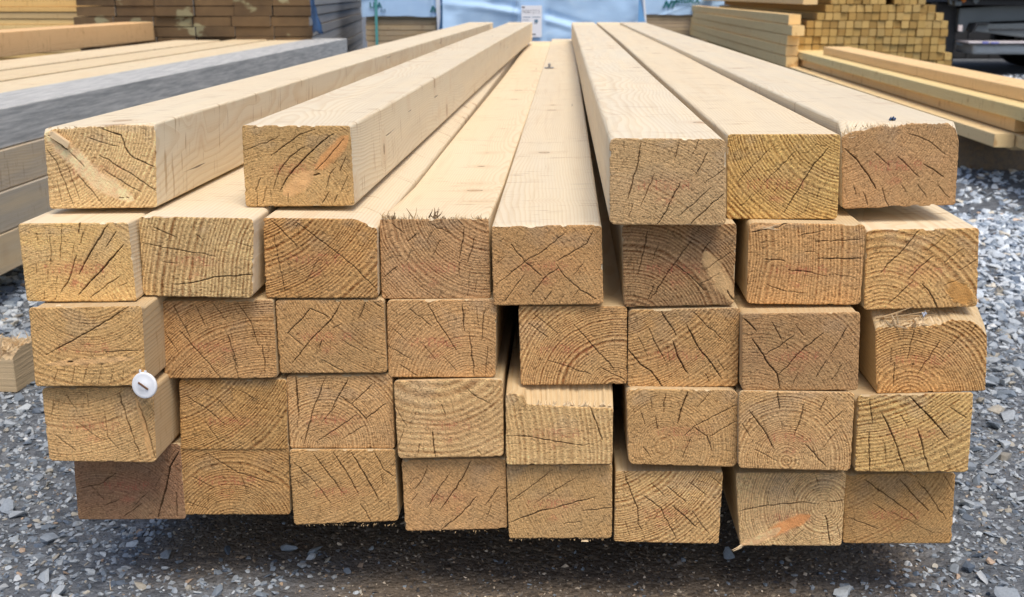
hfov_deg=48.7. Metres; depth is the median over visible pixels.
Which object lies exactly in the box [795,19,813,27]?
square post
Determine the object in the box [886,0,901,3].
square post
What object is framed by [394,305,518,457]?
squared timber
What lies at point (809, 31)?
square post
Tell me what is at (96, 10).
treated board
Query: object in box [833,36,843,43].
square post
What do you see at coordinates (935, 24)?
square post
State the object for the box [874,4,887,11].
square post
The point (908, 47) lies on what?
square post
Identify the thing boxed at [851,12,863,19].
square post
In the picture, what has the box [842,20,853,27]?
square post
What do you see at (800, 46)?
square post
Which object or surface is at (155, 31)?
treated board
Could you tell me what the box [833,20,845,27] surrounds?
square post
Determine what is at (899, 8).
square post
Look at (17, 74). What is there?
squared timber
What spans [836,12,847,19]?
square post
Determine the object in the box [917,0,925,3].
square post
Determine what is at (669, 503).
squared timber
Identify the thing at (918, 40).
square post
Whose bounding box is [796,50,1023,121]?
yard board
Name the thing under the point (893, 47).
square post
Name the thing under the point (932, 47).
square post
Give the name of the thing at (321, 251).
squared timber
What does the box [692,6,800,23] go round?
yard board
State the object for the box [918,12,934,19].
square post
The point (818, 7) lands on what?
square post
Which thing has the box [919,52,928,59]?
square post
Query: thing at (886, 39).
square post
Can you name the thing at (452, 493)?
squared timber
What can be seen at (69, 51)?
yellow board
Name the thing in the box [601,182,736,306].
squared timber
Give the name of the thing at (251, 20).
treated board
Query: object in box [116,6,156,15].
treated board
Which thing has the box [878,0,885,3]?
square post
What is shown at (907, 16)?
square post
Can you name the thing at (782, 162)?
squared timber
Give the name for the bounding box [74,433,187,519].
squared timber
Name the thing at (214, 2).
treated board
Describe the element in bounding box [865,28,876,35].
square post
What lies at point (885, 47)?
square post
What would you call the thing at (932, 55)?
square post
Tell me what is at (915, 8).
square post
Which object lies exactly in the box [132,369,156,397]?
plastic button
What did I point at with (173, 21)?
treated board
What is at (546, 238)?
squared timber
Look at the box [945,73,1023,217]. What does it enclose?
gravel
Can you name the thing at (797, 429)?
squared timber
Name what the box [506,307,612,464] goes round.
squared timber
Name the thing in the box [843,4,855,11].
square post
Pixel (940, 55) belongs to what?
square post
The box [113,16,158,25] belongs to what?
treated board
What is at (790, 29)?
yard board
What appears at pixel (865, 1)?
square post
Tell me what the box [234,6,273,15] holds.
treated board
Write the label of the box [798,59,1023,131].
yard board
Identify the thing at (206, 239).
squared timber
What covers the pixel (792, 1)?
yard board
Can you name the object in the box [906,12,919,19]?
square post
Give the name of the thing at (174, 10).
treated board
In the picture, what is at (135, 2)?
treated board
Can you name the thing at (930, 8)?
square post
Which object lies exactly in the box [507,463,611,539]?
squared timber
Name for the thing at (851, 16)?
square post
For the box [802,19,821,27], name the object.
square post
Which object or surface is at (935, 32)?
square post
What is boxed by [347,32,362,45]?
treated board
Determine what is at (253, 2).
treated board
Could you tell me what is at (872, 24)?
square post
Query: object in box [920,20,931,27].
square post
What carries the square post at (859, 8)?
on the square post at (859, 16)
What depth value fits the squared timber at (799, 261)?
1.46 m
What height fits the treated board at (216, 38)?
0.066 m
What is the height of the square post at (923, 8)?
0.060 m
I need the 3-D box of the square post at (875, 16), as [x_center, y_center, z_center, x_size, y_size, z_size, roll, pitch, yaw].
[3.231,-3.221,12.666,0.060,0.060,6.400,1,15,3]
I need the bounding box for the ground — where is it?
[0,7,1023,596]
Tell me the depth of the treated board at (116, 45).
7.70 m
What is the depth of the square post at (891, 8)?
9.56 m
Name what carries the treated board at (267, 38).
on the treated board
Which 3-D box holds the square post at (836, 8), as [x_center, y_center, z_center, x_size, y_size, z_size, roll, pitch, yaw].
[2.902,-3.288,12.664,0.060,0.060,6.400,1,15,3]
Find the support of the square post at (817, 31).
on the square post at (815, 39)
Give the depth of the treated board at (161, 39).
7.71 m
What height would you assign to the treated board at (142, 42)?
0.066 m
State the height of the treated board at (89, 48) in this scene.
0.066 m
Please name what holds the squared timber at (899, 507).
on the bearer block
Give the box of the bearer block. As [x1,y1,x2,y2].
[957,134,1023,169]
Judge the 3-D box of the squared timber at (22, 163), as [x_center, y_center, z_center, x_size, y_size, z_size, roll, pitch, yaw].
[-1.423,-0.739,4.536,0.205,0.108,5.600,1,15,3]
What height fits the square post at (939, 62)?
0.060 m
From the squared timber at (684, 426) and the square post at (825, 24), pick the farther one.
the square post at (825, 24)
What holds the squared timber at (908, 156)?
on the squared timber at (918, 256)
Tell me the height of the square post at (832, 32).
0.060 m
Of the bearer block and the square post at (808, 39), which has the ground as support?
the bearer block
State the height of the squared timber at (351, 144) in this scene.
0.108 m
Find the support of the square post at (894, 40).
on the square post at (893, 47)
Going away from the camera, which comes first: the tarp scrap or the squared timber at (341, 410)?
the squared timber at (341, 410)
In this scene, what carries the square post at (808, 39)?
on the square post at (807, 46)
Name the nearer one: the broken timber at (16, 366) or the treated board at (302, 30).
the broken timber at (16, 366)
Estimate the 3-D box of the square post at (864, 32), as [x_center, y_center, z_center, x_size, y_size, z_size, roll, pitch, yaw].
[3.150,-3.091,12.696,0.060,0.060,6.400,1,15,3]
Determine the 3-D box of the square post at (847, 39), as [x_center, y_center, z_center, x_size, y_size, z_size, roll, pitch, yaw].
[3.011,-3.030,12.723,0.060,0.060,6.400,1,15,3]
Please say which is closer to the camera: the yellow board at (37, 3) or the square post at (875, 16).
the yellow board at (37, 3)
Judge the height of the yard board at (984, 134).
0.058 m
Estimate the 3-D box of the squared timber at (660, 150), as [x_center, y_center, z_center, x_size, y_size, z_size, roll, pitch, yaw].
[0.320,-0.911,4.251,0.148,0.109,5.910,1,15,2]
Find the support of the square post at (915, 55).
on the square post
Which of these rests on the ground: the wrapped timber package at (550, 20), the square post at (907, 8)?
the wrapped timber package at (550, 20)
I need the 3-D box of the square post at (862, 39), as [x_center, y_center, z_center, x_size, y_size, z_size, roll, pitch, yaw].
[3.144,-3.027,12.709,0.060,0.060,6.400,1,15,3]
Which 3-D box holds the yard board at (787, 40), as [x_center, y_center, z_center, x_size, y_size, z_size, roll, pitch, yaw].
[2.527,-3.134,13.082,0.112,0.080,7.600,1,15,3]
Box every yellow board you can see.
[0,0,75,0]
[0,1,78,6]
[0,7,76,11]
[0,12,82,18]
[0,19,73,24]
[0,25,65,29]
[0,53,60,57]
[0,58,18,60]
[44,48,80,52]
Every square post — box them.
[707,41,786,67]
[719,5,824,19]
[724,1,832,11]
[725,5,832,19]
[729,5,840,19]
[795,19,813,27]
[798,44,803,49]
[799,36,804,43]
[801,18,829,27]
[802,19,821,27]
[803,36,811,43]
[803,44,810,49]
[805,28,813,35]
[810,36,819,43]
[810,44,819,49]
[811,28,821,35]
[817,0,837,3]
[818,36,827,43]
[818,44,826,50]
[819,28,828,35]
[826,20,837,27]
[826,28,836,35]
[826,36,835,43]
[828,4,840,11]
[833,4,848,11]
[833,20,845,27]
[833,28,844,35]
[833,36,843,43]
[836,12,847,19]
[838,0,845,3]
[842,12,855,19]
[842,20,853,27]
[842,28,852,35]
[842,36,850,43]
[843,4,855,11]
[845,4,863,11]
[846,0,853,3]
[849,20,861,27]
[849,36,858,43]
[850,28,860,35]
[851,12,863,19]
[856,4,872,11]
[856,12,871,19]
[857,28,868,35]
[857,36,867,43]
[857,44,866,49]
[858,20,868,27]
[861,0,869,3]
[865,4,879,11]
[865,12,878,19]
[865,20,876,27]
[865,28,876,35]
[865,36,874,43]
[865,44,874,50]
[870,0,877,3]
[872,20,884,27]
[872,36,882,43]
[872,44,882,51]
[873,28,884,35]
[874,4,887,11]
[875,12,887,19]
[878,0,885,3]
[879,4,895,11]
[879,20,892,27]
[880,44,889,51]
[881,28,892,35]
[881,36,890,43]
[882,12,894,19]
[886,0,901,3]
[888,12,903,19]
[888,36,898,43]
[888,44,897,51]
[889,20,900,27]
[889,28,899,35]
[890,4,903,11]
[892,4,911,11]
[895,36,906,43]
[895,44,904,51]
[895,52,904,56]
[896,20,908,27]
[896,28,907,35]
[898,4,919,11]
[898,12,910,19]
[902,36,914,43]
[902,44,913,51]
[903,28,915,35]
[903,52,912,58]
[904,20,916,27]
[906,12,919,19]
[909,0,916,3]
[910,20,924,27]
[910,36,921,43]
[911,4,927,11]
[911,28,923,35]
[911,44,921,51]
[911,52,919,59]
[912,12,926,19]
[914,4,935,11]
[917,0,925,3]
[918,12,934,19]
[918,36,929,43]
[918,44,928,51]
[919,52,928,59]
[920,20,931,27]
[920,28,931,35]
[925,12,943,19]
[925,20,940,27]
[925,36,937,43]
[926,44,937,51]
[927,52,936,59]
[928,28,939,35]
[933,20,947,27]
[933,36,945,43]
[934,28,947,35]
[934,44,945,51]
[934,52,943,59]
[935,60,943,64]
[941,52,951,59]
[942,60,951,65]
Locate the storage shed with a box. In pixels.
[926,0,1001,58]
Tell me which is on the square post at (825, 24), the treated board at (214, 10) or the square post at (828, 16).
the square post at (828, 16)
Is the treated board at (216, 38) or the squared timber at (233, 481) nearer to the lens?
the squared timber at (233, 481)
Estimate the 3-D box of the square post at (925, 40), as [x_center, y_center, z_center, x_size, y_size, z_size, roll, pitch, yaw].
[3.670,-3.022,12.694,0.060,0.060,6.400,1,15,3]
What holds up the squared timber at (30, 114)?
on the squared timber at (22, 163)
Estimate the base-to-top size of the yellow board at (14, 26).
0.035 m
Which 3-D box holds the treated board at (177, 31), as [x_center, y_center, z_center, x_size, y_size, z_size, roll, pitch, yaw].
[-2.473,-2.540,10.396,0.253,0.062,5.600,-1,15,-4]
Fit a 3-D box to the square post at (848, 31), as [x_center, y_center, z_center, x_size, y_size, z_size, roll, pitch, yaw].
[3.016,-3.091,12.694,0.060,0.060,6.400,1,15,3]
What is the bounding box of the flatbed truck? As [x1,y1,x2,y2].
[922,0,1023,65]
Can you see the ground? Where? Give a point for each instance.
(596, 575)
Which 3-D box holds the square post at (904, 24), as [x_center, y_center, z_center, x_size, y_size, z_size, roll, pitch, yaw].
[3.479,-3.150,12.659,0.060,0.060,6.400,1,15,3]
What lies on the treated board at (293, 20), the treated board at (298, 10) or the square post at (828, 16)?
the treated board at (298, 10)
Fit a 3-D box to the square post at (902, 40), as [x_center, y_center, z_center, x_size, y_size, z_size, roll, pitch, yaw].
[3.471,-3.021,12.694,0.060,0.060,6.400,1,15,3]
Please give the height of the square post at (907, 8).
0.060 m
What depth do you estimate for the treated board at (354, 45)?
11.87 m
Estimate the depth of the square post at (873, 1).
9.54 m
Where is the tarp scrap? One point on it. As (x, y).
(317, 26)
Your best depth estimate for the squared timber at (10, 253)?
3.13 m
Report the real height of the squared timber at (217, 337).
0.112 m
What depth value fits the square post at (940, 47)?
9.61 m
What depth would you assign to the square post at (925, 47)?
9.63 m
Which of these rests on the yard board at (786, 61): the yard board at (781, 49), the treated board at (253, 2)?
the yard board at (781, 49)
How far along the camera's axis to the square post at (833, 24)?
9.61 m
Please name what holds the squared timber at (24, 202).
on the squared timber at (10, 253)
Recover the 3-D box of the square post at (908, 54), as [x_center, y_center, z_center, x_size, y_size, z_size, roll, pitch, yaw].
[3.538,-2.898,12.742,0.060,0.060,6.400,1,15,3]
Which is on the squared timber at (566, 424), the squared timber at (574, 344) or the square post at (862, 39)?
the squared timber at (574, 344)
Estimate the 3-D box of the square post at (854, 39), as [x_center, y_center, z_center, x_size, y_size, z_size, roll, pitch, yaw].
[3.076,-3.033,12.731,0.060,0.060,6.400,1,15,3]
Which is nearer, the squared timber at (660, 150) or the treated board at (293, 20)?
the squared timber at (660, 150)
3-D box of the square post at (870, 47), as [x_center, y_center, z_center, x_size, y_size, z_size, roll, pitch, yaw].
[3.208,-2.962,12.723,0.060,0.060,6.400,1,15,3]
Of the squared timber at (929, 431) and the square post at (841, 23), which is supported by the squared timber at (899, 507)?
the squared timber at (929, 431)
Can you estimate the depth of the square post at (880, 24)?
9.60 m
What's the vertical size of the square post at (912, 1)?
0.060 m
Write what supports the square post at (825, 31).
on the square post at (823, 39)
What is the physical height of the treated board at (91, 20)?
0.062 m
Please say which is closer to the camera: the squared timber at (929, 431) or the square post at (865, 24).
the squared timber at (929, 431)
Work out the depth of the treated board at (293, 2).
7.71 m
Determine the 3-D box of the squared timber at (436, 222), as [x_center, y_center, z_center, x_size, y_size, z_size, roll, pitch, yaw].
[0.045,-0.840,4.409,0.151,0.138,6.084,1,15,3]
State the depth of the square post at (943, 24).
9.57 m
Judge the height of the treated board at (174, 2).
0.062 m
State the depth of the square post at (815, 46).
9.67 m
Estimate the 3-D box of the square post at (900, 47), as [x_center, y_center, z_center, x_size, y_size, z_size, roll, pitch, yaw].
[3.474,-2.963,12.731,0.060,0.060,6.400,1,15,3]
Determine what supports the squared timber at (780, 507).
on the bearer block
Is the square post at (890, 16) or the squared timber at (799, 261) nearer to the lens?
the squared timber at (799, 261)
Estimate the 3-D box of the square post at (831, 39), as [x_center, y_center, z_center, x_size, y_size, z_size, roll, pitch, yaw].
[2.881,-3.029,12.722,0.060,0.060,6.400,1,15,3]
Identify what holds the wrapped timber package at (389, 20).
on the ground
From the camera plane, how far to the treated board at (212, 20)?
7.72 m
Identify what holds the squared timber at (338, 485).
on the bearer block
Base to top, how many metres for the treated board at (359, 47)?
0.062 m
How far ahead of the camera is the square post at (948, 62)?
9.65 m
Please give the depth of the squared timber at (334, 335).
1.50 m
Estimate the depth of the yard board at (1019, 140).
5.84 m
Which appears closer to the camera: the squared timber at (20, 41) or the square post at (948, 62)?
the squared timber at (20, 41)
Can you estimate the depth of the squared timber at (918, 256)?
1.47 m
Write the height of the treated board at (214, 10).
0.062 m
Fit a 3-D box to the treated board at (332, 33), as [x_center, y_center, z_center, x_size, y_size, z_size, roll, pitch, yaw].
[-1.688,-2.492,10.481,0.253,0.062,5.600,-1,15,-4]
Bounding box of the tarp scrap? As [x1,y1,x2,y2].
[310,0,323,33]
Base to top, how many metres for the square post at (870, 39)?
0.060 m
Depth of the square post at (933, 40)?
9.60 m
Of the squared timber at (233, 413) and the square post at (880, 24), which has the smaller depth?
the squared timber at (233, 413)
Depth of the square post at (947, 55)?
9.64 m
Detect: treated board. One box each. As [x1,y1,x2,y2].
[73,16,120,24]
[76,0,115,5]
[76,6,116,15]
[81,47,111,50]
[97,44,118,46]
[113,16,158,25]
[115,0,154,5]
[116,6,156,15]
[119,37,158,46]
[153,26,163,36]
[154,0,194,5]
[154,16,196,25]
[155,6,195,15]
[157,26,197,36]
[158,36,196,41]
[193,16,231,25]
[195,0,233,5]
[195,6,234,15]
[196,26,235,36]
[197,36,235,40]
[232,16,272,25]
[234,0,272,5]
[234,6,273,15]
[235,26,274,36]
[236,36,277,40]
[271,7,360,25]
[273,0,360,5]
[273,1,361,15]
[274,13,362,35]
[275,20,361,39]
[333,25,361,38]
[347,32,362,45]
[347,37,362,51]
[350,44,362,51]
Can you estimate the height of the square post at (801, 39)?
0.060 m
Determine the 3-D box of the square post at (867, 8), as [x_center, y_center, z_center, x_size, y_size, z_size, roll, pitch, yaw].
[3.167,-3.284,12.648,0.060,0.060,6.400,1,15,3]
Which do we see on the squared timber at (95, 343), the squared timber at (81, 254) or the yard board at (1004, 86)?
the squared timber at (81, 254)
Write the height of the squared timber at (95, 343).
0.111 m
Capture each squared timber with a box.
[0,22,153,56]
[0,38,346,148]
[0,39,266,81]
[0,40,219,70]
[0,40,300,92]
[0,137,47,190]
[0,175,53,233]
[0,226,22,274]
[18,176,218,301]
[29,294,169,385]
[42,368,181,461]
[44,22,492,208]
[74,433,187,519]
[139,164,280,297]
[163,284,279,377]
[179,372,289,449]
[180,444,292,514]
[242,22,531,206]
[263,44,527,297]
[276,290,388,372]
[286,369,397,447]
[289,441,403,526]
[380,41,550,298]
[387,288,507,376]
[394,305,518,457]
[402,440,507,532]
[492,39,602,304]
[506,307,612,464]
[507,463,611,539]
[518,66,626,384]
[571,22,725,225]
[597,22,839,218]
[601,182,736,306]
[612,383,722,543]
[618,382,737,466]
[620,22,958,208]
[627,301,739,386]
[721,462,845,550]
[732,206,865,304]
[733,380,853,470]
[734,280,859,389]
[838,204,978,309]
[842,464,954,542]
[846,369,972,471]
[850,303,986,393]
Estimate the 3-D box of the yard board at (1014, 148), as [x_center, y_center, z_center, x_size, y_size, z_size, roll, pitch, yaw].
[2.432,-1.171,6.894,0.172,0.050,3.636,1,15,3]
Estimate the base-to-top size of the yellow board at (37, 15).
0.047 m
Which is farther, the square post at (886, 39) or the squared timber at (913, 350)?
the square post at (886, 39)
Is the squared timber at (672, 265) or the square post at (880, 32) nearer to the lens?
the squared timber at (672, 265)
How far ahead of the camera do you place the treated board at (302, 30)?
7.78 m
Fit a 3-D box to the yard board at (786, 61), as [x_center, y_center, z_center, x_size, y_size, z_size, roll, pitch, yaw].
[2.508,-2.950,13.053,0.109,0.080,7.600,1,15,3]
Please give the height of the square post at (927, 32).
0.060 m
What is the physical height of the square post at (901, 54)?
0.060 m
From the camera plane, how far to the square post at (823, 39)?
9.64 m
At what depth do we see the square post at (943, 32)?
9.58 m
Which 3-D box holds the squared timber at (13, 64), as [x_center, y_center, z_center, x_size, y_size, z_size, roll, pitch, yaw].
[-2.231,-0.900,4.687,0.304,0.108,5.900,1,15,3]
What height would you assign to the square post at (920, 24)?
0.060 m
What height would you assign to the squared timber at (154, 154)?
0.113 m
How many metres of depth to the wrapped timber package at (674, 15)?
16.79 m
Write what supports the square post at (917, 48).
on the square post at (915, 55)
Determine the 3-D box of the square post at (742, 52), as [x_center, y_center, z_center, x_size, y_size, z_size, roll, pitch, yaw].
[2.623,-2.778,12.802,0.060,0.060,6.400,1,15,3]
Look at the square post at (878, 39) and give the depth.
9.63 m
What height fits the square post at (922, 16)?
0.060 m
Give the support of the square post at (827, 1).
on the square post at (818, 7)
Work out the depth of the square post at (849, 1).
9.55 m
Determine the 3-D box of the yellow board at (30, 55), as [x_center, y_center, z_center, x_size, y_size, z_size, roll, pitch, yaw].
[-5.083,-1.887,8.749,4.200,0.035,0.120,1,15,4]
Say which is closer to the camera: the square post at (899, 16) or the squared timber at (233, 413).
the squared timber at (233, 413)
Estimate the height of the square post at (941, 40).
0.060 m
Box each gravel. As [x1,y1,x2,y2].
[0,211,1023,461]
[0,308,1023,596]
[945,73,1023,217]
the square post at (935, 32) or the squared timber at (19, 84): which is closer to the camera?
the squared timber at (19, 84)
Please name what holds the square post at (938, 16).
on the square post at (935, 24)
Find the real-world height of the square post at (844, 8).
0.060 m
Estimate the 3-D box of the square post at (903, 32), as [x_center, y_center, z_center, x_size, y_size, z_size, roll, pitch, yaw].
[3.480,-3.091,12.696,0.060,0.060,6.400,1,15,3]
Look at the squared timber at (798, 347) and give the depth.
1.46 m
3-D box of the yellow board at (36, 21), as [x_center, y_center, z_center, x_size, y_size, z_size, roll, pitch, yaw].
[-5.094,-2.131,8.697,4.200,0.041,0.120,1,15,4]
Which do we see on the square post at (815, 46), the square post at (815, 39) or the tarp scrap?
the square post at (815, 39)
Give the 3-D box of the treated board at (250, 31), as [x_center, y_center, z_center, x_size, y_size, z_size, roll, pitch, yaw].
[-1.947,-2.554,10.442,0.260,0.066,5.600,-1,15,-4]
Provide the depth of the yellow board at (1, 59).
8.64 m
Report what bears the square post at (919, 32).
on the square post at (918, 40)
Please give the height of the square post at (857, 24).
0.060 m
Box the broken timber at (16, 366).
[0,331,34,391]
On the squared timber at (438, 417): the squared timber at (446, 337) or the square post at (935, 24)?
the squared timber at (446, 337)
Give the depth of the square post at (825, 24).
9.61 m
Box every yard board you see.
[690,23,797,55]
[690,29,797,66]
[691,17,799,45]
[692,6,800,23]
[693,12,804,35]
[714,0,817,3]
[787,66,1014,146]
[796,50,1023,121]
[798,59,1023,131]
[811,70,1023,149]
[823,47,1023,100]
[1004,146,1022,149]
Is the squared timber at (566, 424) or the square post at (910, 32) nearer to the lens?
the squared timber at (566, 424)
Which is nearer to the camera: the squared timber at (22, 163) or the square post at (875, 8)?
the squared timber at (22, 163)
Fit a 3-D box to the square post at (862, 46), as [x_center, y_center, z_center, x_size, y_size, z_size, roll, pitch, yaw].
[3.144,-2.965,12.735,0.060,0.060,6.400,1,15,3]
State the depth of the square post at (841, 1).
9.56 m
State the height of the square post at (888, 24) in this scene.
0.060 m
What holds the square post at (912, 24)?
on the square post at (910, 32)
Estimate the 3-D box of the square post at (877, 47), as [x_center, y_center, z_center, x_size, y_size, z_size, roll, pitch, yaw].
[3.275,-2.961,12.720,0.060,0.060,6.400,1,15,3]
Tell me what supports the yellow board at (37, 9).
on the yellow board at (37, 15)
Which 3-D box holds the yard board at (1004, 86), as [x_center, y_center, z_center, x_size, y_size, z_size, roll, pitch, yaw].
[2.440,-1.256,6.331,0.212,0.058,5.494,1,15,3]
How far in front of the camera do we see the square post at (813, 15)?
10.64 m
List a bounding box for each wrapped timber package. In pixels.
[361,0,441,46]
[439,0,645,40]
[640,0,723,41]
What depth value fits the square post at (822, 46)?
9.67 m
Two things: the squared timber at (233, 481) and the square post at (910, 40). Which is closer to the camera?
the squared timber at (233, 481)
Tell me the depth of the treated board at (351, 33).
11.34 m
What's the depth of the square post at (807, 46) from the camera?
9.68 m
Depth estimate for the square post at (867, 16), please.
9.59 m
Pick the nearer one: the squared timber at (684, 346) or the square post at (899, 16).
the squared timber at (684, 346)
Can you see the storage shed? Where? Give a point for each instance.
(972, 36)
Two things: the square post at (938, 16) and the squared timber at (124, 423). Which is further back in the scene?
the square post at (938, 16)
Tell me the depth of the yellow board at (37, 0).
8.51 m
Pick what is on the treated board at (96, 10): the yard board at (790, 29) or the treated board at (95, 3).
the treated board at (95, 3)
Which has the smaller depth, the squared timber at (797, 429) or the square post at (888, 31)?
the squared timber at (797, 429)
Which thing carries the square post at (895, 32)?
on the square post at (894, 40)
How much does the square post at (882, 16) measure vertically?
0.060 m
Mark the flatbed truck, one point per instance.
(1001, 22)
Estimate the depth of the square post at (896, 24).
9.59 m
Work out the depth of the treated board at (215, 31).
7.71 m
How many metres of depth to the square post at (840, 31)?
9.63 m
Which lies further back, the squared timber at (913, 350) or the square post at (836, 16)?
the square post at (836, 16)

